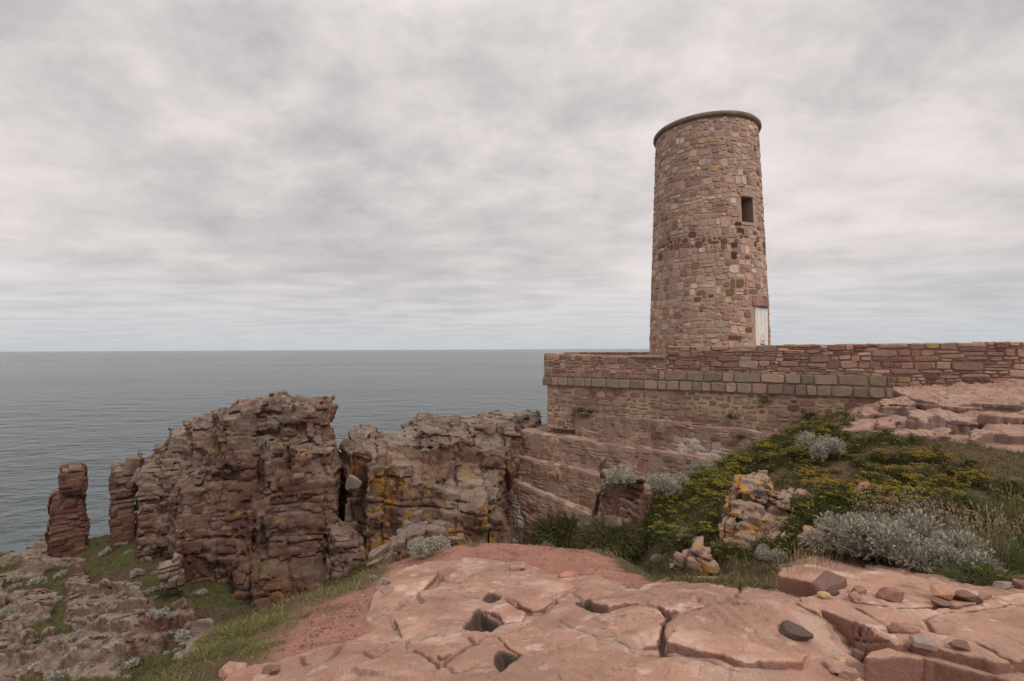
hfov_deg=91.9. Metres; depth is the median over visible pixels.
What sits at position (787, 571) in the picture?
dry grass
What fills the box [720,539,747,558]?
leafy plant
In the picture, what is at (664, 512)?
leafy plant
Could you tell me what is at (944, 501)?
yellow flower plant
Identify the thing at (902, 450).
yellow flower plant
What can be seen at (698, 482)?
yellow flower plant
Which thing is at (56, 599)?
silver bush
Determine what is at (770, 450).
leafy plant
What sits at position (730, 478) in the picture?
yellow flower plant
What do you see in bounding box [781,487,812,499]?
lichen rock
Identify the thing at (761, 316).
door
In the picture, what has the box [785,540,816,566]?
dry grass
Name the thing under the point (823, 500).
leafy plant
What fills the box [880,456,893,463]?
yellow flower plant
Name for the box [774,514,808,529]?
leafy plant
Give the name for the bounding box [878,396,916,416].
rock ledge
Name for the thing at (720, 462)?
yellow flower plant
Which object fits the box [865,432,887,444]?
leafy plant
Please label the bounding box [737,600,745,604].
loose stone
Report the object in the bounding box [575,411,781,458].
retaining wall
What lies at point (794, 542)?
leafy plant
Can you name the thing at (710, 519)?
leafy plant
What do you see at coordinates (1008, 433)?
rock ledge
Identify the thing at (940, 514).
leafy plant
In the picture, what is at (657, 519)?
leafy plant
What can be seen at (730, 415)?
wall plant
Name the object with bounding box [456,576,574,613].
bedrock plate
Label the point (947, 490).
yellow flower plant
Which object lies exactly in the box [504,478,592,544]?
retaining wall
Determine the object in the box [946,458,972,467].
yellow flower plant
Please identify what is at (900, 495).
yellow flower plant
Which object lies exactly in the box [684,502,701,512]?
leafy plant
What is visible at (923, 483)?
yellow flower plant
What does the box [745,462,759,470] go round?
leafy plant
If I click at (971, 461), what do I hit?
leafy plant
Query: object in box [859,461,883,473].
leafy plant
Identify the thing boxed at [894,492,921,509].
yellow flower plant
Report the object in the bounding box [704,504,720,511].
leafy plant
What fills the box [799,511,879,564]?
silver bush
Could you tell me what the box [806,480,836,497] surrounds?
leafy plant
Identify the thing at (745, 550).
leafy plant
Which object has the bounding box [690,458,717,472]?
silver bush
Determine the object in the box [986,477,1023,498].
leafy plant
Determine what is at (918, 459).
yellow flower plant
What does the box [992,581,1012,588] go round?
loose stone
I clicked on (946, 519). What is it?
dried flower plant
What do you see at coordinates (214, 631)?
tall grass
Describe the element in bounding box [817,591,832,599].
loose stone
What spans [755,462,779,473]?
leafy plant
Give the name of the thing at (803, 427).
yellow flower plant
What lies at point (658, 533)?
leafy plant
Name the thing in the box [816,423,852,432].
leafy plant
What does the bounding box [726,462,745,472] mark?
yellow flower plant
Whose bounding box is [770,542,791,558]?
leafy plant
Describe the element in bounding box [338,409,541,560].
headland rock
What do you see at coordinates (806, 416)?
wall plant
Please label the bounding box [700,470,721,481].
yellow flower plant
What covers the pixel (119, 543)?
silver bush
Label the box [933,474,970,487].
yellow flower plant
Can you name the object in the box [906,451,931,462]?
yellow flower plant
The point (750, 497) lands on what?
lichen rock
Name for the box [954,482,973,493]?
yellow flower plant
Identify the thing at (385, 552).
rim rock
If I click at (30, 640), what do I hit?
silver bush
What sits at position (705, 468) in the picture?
yellow flower plant
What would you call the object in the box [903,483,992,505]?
tall grass
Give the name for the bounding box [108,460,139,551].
sea stack
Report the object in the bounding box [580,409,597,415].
wall plant
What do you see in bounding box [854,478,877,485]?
yellow flower plant
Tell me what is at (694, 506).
leafy plant
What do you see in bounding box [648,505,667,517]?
leafy plant
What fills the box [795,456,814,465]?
yellow flower plant
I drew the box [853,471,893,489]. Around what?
leafy plant
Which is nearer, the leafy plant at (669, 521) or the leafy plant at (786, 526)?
the leafy plant at (786, 526)
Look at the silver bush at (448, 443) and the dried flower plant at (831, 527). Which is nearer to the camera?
the dried flower plant at (831, 527)
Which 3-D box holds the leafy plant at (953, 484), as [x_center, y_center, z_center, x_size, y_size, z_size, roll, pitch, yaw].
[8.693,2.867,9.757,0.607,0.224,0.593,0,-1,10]
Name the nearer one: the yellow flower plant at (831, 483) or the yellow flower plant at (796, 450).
the yellow flower plant at (831, 483)
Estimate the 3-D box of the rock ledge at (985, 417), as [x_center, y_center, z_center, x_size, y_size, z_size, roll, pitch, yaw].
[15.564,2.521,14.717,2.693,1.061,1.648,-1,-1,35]
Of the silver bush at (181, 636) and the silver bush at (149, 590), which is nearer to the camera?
the silver bush at (181, 636)
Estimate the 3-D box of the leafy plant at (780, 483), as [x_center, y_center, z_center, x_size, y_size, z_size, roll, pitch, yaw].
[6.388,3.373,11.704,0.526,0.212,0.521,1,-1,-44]
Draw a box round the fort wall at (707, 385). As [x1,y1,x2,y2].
[543,341,1023,432]
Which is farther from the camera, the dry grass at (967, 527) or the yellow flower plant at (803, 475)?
the yellow flower plant at (803, 475)
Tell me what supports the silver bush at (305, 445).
on the rock mass
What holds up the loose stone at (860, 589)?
on the rock slab at (917, 594)
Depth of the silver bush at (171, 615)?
17.90 m
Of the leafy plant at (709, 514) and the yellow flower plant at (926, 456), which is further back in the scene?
the yellow flower plant at (926, 456)
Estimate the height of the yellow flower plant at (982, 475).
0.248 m
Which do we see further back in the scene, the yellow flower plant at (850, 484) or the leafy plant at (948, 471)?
the leafy plant at (948, 471)
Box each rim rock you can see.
[366,536,398,570]
[394,510,463,559]
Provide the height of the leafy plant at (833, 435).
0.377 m
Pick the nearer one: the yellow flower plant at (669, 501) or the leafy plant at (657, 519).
the leafy plant at (657, 519)
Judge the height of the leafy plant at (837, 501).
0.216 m
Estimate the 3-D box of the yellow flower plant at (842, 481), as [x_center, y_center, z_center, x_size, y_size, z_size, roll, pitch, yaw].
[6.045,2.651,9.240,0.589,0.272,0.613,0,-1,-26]
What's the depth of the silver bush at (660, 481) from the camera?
14.09 m
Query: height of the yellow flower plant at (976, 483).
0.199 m
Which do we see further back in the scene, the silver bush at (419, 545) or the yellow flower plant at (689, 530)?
the yellow flower plant at (689, 530)
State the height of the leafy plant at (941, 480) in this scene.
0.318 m
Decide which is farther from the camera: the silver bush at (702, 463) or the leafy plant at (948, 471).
the silver bush at (702, 463)
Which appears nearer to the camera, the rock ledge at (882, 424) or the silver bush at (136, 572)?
the rock ledge at (882, 424)
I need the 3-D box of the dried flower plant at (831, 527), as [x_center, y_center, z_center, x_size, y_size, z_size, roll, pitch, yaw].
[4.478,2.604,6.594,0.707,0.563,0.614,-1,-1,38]
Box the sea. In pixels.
[0,349,649,553]
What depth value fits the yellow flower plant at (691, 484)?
13.83 m
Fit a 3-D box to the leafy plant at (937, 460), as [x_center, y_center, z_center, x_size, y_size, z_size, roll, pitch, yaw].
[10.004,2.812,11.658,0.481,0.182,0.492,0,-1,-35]
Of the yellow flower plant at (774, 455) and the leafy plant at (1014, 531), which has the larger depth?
the yellow flower plant at (774, 455)
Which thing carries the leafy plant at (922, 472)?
on the ground at (486, 654)
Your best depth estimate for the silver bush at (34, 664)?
17.05 m
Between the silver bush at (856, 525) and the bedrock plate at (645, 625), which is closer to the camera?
the bedrock plate at (645, 625)
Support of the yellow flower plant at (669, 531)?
on the ground at (486, 654)
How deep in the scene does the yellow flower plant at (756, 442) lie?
16.13 m
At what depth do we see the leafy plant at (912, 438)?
13.92 m
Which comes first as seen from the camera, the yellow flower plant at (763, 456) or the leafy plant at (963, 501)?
the leafy plant at (963, 501)
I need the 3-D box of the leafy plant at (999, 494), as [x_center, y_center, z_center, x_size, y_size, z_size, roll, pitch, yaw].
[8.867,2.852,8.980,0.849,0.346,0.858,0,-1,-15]
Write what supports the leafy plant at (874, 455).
on the ground at (486, 654)
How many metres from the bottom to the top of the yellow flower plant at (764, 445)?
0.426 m
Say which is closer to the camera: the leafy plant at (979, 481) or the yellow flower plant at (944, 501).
the yellow flower plant at (944, 501)
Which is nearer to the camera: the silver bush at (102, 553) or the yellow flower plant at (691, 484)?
the yellow flower plant at (691, 484)
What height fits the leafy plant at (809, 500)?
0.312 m
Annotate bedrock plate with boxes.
[348,633,398,645]
[368,565,437,614]
[394,607,464,647]
[415,637,465,660]
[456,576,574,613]
[484,603,526,624]
[496,628,597,658]
[591,576,714,621]
[606,606,665,649]
[633,657,712,680]
[667,586,807,669]
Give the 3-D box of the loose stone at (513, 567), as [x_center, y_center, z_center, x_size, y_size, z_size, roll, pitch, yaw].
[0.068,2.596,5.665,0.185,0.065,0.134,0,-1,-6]
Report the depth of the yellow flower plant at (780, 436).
15.96 m
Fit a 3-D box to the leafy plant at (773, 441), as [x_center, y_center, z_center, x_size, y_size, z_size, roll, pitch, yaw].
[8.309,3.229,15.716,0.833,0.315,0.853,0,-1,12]
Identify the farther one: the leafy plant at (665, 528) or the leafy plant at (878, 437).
the leafy plant at (878, 437)
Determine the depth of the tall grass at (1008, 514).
7.72 m
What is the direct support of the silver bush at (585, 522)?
on the ground at (486, 654)
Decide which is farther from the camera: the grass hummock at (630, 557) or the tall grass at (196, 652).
the grass hummock at (630, 557)
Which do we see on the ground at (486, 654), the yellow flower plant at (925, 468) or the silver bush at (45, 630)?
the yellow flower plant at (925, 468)
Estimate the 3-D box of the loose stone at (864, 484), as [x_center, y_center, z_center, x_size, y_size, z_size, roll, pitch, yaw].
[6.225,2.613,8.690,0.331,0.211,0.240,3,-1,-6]
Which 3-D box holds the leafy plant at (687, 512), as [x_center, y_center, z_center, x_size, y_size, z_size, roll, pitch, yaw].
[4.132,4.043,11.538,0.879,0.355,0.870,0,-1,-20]
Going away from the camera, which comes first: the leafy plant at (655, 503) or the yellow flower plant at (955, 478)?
the yellow flower plant at (955, 478)
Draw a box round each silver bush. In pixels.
[0,603,18,615]
[5,583,21,591]
[6,573,19,582]
[9,613,20,618]
[19,661,41,672]
[26,576,46,585]
[26,638,37,643]
[42,626,53,633]
[42,668,69,680]
[53,569,67,578]
[54,596,62,602]
[75,629,85,634]
[95,599,104,605]
[98,550,107,555]
[104,545,111,552]
[112,658,121,666]
[113,541,127,546]
[122,656,142,668]
[129,568,145,577]
[142,547,159,553]
[142,586,158,594]
[146,606,169,618]
[151,570,158,575]
[165,611,175,618]
[174,628,193,641]
[190,588,207,595]
[300,443,310,448]
[380,577,391,584]
[406,534,451,560]
[442,441,453,447]
[576,516,596,527]
[605,467,637,487]
[644,472,689,496]
[651,553,668,564]
[677,527,696,541]
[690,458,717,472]
[754,543,788,563]
[794,430,846,461]
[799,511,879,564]
[834,507,948,564]
[866,512,986,573]
[916,531,1006,572]
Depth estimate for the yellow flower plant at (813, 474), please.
11.73 m
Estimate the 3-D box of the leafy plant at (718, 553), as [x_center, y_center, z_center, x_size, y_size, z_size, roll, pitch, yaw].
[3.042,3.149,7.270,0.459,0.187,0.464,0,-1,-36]
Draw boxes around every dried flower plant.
[797,528,848,568]
[818,511,859,558]
[846,496,901,523]
[851,491,908,519]
[855,489,943,531]
[867,486,949,528]
[885,490,956,529]
[895,496,967,528]
[911,502,973,536]
[920,516,990,539]
[961,505,1023,542]
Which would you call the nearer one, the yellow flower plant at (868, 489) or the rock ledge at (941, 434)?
the yellow flower plant at (868, 489)
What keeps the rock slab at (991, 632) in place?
on the ground at (486, 654)
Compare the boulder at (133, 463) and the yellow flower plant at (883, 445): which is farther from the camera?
the boulder at (133, 463)
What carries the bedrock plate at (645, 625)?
on the ground at (486, 654)
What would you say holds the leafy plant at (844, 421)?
on the ground at (486, 654)
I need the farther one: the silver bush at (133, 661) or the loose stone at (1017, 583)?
the silver bush at (133, 661)
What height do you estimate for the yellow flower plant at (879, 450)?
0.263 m
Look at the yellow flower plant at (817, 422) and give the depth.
16.48 m
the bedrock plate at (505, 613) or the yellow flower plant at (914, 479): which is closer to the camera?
the bedrock plate at (505, 613)
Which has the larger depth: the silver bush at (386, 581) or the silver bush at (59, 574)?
the silver bush at (59, 574)
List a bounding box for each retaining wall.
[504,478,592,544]
[516,455,650,509]
[521,424,720,484]
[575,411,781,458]
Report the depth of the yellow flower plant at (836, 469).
12.21 m
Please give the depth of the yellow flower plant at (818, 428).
15.36 m
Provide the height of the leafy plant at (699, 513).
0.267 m
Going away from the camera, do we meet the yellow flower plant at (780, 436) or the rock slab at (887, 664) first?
the rock slab at (887, 664)
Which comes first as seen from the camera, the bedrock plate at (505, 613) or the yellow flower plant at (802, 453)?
the bedrock plate at (505, 613)
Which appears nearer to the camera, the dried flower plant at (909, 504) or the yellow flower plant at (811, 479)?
the dried flower plant at (909, 504)
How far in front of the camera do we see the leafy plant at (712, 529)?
7.98 m
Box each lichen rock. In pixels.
[669,536,719,575]
[716,470,814,550]
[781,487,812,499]
[797,523,833,544]
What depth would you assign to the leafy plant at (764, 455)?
14.14 m
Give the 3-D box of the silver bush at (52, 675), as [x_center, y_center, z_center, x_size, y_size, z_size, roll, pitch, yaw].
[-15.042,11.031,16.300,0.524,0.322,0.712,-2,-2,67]
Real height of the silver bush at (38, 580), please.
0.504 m
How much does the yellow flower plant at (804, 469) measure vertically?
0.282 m
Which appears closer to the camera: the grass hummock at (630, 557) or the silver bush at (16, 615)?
the grass hummock at (630, 557)
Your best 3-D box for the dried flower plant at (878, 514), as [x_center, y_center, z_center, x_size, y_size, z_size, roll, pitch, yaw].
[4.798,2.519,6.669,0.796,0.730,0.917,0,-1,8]
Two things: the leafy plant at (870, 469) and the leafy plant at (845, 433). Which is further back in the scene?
the leafy plant at (845, 433)
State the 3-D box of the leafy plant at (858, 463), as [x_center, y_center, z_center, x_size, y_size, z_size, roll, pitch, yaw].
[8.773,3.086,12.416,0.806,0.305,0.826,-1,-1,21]
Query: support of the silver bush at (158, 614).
on the hillside
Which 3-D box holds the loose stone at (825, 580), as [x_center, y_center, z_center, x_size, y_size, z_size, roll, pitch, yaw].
[2.486,1.923,3.905,0.256,0.073,0.176,-14,9,-28]
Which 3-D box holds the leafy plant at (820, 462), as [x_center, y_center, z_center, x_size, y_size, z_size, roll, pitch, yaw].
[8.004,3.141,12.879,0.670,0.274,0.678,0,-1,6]
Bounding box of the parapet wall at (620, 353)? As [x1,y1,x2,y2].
[564,352,648,355]
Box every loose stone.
[218,661,247,677]
[261,665,280,674]
[510,563,525,570]
[558,571,574,577]
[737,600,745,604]
[779,620,813,639]
[811,570,846,591]
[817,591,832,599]
[823,658,849,673]
[826,589,839,595]
[834,656,847,664]
[837,667,857,680]
[848,591,860,602]
[851,585,866,594]
[851,648,864,661]
[854,482,873,493]
[875,587,904,602]
[886,625,898,632]
[891,621,919,633]
[908,634,936,651]
[929,585,954,599]
[930,597,953,605]
[948,639,970,651]
[953,590,982,603]
[979,592,991,599]
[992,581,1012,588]
[1012,578,1023,588]
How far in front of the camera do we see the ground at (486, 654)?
3.90 m
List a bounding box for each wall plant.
[567,406,592,416]
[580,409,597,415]
[723,413,739,418]
[754,394,774,402]
[795,410,820,419]
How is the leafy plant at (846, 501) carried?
on the ground at (486, 654)
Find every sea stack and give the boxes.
[44,462,90,557]
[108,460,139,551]
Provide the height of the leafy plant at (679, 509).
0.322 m
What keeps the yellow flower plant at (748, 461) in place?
on the ground at (486, 654)
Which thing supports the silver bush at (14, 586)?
on the hillside
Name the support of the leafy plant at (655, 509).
on the ground at (486, 654)
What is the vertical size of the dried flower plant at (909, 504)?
0.770 m
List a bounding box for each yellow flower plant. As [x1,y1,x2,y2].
[649,521,671,534]
[654,488,669,499]
[659,525,680,539]
[661,494,677,506]
[672,512,692,525]
[679,525,697,539]
[684,495,702,505]
[685,480,700,491]
[688,469,704,481]
[691,483,711,495]
[691,486,706,496]
[692,479,705,487]
[694,521,718,542]
[697,465,713,471]
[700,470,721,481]
[700,490,720,501]
[702,475,729,489]
[703,467,725,480]
[708,480,735,494]
[712,457,730,470]
[712,479,730,490]
[713,490,730,502]
[715,471,733,486]
[717,450,741,461]
[719,465,739,478]
[726,454,748,464]
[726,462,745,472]
[734,457,756,468]
[740,456,758,468]
[750,451,773,462]
[753,438,763,449]
[755,442,776,454]
[763,444,778,453]
[770,451,781,460]
[776,432,789,440]
[778,425,796,435]
[784,447,803,460]
[787,446,806,459]
[793,467,812,479]
[795,421,817,431]
[795,447,810,458]
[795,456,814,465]
[796,470,809,480]
[797,470,819,481]
[797,476,818,483]
[801,479,817,488]
[804,459,816,466]
[809,418,826,428]
[811,425,831,435]
[811,466,825,476]
[817,478,839,488]
[818,478,839,489]
[824,475,854,488]
[829,466,844,473]
[838,482,856,491]
[848,487,870,497]
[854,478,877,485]
[857,471,879,483]
[859,486,879,494]
[862,484,889,498]
[867,450,888,459]
[873,448,890,456]
[873,493,898,512]
[874,441,887,447]
[877,464,896,475]
[879,479,901,488]
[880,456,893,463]
[885,485,919,496]
[888,490,920,503]
[892,464,914,472]
[894,446,911,454]
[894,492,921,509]
[901,473,927,485]
[901,474,925,484]
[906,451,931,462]
[908,482,938,494]
[909,463,935,474]
[910,454,931,463]
[914,480,935,489]
[920,453,940,463]
[933,452,956,463]
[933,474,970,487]
[934,494,959,507]
[936,487,959,495]
[938,473,967,485]
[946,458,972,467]
[951,470,970,482]
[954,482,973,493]
[958,470,990,483]
[967,465,992,475]
[969,478,986,487]
[971,471,997,484]
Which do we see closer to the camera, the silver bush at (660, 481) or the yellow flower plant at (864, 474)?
the yellow flower plant at (864, 474)
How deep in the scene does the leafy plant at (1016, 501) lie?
8.81 m
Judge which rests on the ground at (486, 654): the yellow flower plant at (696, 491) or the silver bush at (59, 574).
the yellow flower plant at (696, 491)
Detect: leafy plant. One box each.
[632,523,651,540]
[640,536,652,549]
[641,526,656,541]
[644,527,660,544]
[645,514,670,526]
[647,524,669,543]
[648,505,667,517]
[649,505,661,514]
[650,509,676,519]
[651,496,664,507]
[652,522,675,538]
[655,544,671,554]
[656,515,676,526]
[664,502,688,515]
[664,530,686,553]
[665,505,699,519]
[667,493,683,504]
[668,489,693,503]
[670,534,691,546]
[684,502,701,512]
[685,519,716,539]
[686,502,703,511]
[689,508,710,518]
[689,510,721,528]
[692,522,723,543]
[698,508,720,519]
[704,497,725,511]
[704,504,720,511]
[707,474,727,487]
[710,540,734,558]
[711,548,730,563]
[713,550,728,564]
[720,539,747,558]
[734,543,755,559]
[741,533,773,551]
[743,451,768,463]
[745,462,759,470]
[753,453,773,461]
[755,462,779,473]
[761,446,776,453]
[764,540,793,550]
[767,437,781,445]
[767,453,793,466]
[769,534,797,553]
[769,540,793,558]
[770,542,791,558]
[771,518,803,534]
[772,479,792,487]
[774,450,806,461]
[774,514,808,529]
[775,491,828,515]
[777,440,799,449]
[778,525,802,538]
[780,531,798,545]
[784,436,804,443]
[784,462,797,468]
[785,495,830,517]
[786,504,826,524]
[786,534,809,554]
[791,462,819,473]
[794,532,830,555]
[797,489,843,510]
[799,513,818,526]
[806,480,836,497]
[809,456,828,466]
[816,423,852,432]
[818,430,848,441]
[818,451,849,461]
[822,490,842,505]
[827,490,872,509]
[828,488,848,500]
[830,430,855,439]
[831,495,849,510]
[831,503,863,518]
[833,411,855,418]
[834,416,859,425]
[841,435,872,448]
[842,491,874,510]
[846,468,869,480]
[847,440,871,453]
[849,502,892,516]
[850,457,875,467]
[853,464,880,473]
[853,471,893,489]
[854,470,893,484]
[855,494,908,516]
[856,436,879,445]
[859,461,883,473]
[861,451,885,462]
[863,486,891,496]
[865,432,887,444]
[872,492,908,512]
[874,464,911,481]
[877,427,893,435]
[879,435,906,444]
[883,451,915,465]
[885,452,906,463]
[889,486,945,508]
[894,441,913,447]
[894,485,939,509]
[898,433,929,445]
[901,505,949,526]
[907,477,939,487]
[912,475,952,486]
[914,470,932,477]
[916,504,957,526]
[924,444,949,454]
[926,475,955,486]
[927,490,995,516]
[929,456,944,463]
[929,463,970,478]
[930,462,956,472]
[932,481,952,490]
[938,479,965,490]
[942,467,967,477]
[949,509,1008,536]
[950,457,991,467]
[957,513,1007,537]
[959,560,1005,579]
[960,563,1002,580]
[961,474,1007,490]
[982,489,1023,506]
[984,496,1023,509]
[986,477,1021,492]
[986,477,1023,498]
[989,530,1020,540]
[997,495,1023,509]
[999,524,1022,535]
[1007,535,1023,547]
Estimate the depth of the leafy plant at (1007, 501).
8.69 m
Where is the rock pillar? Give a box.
[157,552,185,591]
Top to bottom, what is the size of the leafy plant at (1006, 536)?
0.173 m
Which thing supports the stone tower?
on the terrace ground at (562, 430)
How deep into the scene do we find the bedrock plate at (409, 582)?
5.32 m
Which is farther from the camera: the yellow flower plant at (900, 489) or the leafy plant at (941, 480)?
the leafy plant at (941, 480)
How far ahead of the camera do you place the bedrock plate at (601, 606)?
3.98 m
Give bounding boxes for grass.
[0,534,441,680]
[122,406,1023,680]
[174,636,233,669]
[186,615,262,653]
[208,634,263,660]
[243,638,285,655]
[245,610,299,632]
[779,552,808,579]
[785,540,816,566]
[800,547,829,571]
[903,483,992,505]
[926,557,1023,585]
[934,512,1015,543]
[938,512,990,538]
[940,492,1023,538]
[940,503,1009,551]
[946,521,1023,575]
[958,531,1014,560]
[970,499,1023,543]
[985,485,1022,508]
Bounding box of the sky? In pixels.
[0,0,1023,351]
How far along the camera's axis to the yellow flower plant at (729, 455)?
15.40 m
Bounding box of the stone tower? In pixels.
[649,110,770,354]
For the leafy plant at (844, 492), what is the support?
on the ground at (486, 654)
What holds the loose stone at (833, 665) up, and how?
on the ground at (486, 654)
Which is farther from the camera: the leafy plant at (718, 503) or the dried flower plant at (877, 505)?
the leafy plant at (718, 503)
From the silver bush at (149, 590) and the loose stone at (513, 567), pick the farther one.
the silver bush at (149, 590)
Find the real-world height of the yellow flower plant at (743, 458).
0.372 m
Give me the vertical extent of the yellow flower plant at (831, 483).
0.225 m
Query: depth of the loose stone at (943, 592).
3.65 m
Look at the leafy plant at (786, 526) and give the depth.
7.49 m
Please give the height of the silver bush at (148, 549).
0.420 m
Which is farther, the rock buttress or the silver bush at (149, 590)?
the silver bush at (149, 590)
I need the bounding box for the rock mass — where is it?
[135,390,368,609]
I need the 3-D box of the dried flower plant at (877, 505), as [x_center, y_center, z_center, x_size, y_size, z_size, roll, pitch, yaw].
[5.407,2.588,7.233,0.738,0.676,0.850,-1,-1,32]
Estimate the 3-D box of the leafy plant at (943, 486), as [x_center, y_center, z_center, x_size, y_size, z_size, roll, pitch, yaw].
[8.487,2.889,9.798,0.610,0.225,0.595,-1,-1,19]
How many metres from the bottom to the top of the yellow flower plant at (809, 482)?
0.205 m
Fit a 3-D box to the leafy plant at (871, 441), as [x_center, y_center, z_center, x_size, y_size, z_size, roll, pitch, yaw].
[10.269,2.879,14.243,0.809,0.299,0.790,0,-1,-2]
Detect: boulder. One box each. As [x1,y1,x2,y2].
[123,455,143,474]
[131,468,139,482]
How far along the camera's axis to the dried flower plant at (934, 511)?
6.95 m
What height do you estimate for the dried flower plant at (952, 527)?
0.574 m
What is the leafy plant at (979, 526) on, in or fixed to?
on the ground at (486, 654)
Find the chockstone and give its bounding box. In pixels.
[345,474,361,491]
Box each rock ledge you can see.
[858,406,886,418]
[874,419,900,432]
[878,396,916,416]
[892,379,1023,412]
[893,427,951,441]
[905,407,980,434]
[965,423,1023,445]
[977,410,1023,428]
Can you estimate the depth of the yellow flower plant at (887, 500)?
7.90 m
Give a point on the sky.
(176, 175)
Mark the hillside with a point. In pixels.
(127, 629)
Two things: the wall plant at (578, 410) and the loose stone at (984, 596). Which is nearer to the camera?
the loose stone at (984, 596)
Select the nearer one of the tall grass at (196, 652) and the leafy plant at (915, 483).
the tall grass at (196, 652)
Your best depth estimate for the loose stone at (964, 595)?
3.60 m
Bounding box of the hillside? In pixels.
[0,535,448,680]
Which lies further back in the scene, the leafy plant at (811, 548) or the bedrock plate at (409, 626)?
the leafy plant at (811, 548)
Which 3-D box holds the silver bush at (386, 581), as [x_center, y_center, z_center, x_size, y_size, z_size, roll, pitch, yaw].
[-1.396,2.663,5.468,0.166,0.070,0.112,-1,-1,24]
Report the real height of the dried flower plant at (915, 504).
0.797 m
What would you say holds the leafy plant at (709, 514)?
on the ground at (486, 654)
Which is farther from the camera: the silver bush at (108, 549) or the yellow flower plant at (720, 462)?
the silver bush at (108, 549)
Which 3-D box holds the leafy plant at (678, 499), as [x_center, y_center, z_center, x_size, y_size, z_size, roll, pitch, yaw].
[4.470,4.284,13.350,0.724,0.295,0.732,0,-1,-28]
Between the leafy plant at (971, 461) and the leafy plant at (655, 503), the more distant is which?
the leafy plant at (655, 503)
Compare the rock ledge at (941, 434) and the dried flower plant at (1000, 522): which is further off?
the rock ledge at (941, 434)
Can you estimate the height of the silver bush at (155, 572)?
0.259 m
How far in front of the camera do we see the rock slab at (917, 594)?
4.07 m
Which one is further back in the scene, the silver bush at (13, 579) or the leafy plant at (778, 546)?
the silver bush at (13, 579)
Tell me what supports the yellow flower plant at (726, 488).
on the ground at (486, 654)
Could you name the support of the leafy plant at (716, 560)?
on the ground at (486, 654)
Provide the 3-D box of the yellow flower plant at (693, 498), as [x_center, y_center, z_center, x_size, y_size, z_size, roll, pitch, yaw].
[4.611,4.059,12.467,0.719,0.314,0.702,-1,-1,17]
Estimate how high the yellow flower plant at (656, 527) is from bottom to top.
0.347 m
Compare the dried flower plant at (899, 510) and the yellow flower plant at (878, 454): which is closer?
the dried flower plant at (899, 510)
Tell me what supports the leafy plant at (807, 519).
on the ground at (486, 654)
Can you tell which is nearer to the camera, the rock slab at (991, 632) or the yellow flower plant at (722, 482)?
the rock slab at (991, 632)
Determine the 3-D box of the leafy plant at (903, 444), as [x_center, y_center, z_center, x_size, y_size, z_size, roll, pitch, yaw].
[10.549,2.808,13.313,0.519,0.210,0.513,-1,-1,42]
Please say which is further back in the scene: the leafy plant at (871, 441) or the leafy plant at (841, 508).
the leafy plant at (871, 441)
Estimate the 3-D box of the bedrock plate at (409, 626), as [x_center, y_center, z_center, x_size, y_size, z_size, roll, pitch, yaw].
[-0.669,2.429,4.190,0.763,0.532,1.486,0,-1,0]
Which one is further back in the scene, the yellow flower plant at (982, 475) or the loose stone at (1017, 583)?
the yellow flower plant at (982, 475)
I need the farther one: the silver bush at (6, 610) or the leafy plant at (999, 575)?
the silver bush at (6, 610)
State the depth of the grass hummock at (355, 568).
20.71 m
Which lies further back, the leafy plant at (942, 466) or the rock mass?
the rock mass
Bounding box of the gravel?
[254,542,647,664]
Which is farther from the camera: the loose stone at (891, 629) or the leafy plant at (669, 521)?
the leafy plant at (669, 521)
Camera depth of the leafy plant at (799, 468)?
12.55 m
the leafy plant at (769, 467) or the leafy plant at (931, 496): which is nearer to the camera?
the leafy plant at (931, 496)
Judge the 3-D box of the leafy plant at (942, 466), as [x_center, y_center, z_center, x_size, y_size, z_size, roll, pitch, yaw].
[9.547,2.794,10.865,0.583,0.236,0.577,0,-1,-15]
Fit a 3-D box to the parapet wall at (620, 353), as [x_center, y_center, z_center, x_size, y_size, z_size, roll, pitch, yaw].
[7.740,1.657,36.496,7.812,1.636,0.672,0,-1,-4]
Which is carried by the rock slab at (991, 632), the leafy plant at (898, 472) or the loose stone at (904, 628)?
the loose stone at (904, 628)
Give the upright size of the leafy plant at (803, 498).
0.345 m
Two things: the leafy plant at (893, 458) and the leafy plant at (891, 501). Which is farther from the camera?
the leafy plant at (893, 458)
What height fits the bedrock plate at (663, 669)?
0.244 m
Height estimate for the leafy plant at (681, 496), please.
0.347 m
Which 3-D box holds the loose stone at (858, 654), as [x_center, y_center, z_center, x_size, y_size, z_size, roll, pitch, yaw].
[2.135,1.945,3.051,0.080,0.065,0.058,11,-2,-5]
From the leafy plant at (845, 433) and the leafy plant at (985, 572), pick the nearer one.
the leafy plant at (985, 572)
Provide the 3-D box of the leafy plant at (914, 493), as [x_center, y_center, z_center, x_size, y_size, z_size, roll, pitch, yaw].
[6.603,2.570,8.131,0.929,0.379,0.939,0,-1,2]
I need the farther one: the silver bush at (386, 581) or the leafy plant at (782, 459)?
the leafy plant at (782, 459)
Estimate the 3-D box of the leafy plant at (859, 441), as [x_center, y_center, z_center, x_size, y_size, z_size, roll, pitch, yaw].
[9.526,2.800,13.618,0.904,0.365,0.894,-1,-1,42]
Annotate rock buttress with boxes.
[593,457,652,558]
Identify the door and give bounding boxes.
[756,310,767,345]
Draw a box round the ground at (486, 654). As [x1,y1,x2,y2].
[160,398,1023,680]
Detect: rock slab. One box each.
[778,564,979,609]
[794,593,1023,674]
[864,648,1023,680]
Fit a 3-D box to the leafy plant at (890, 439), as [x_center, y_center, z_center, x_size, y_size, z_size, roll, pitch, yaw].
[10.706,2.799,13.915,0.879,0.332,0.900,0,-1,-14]
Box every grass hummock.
[346,561,365,576]
[525,505,590,549]
[570,518,649,563]
[619,551,639,564]

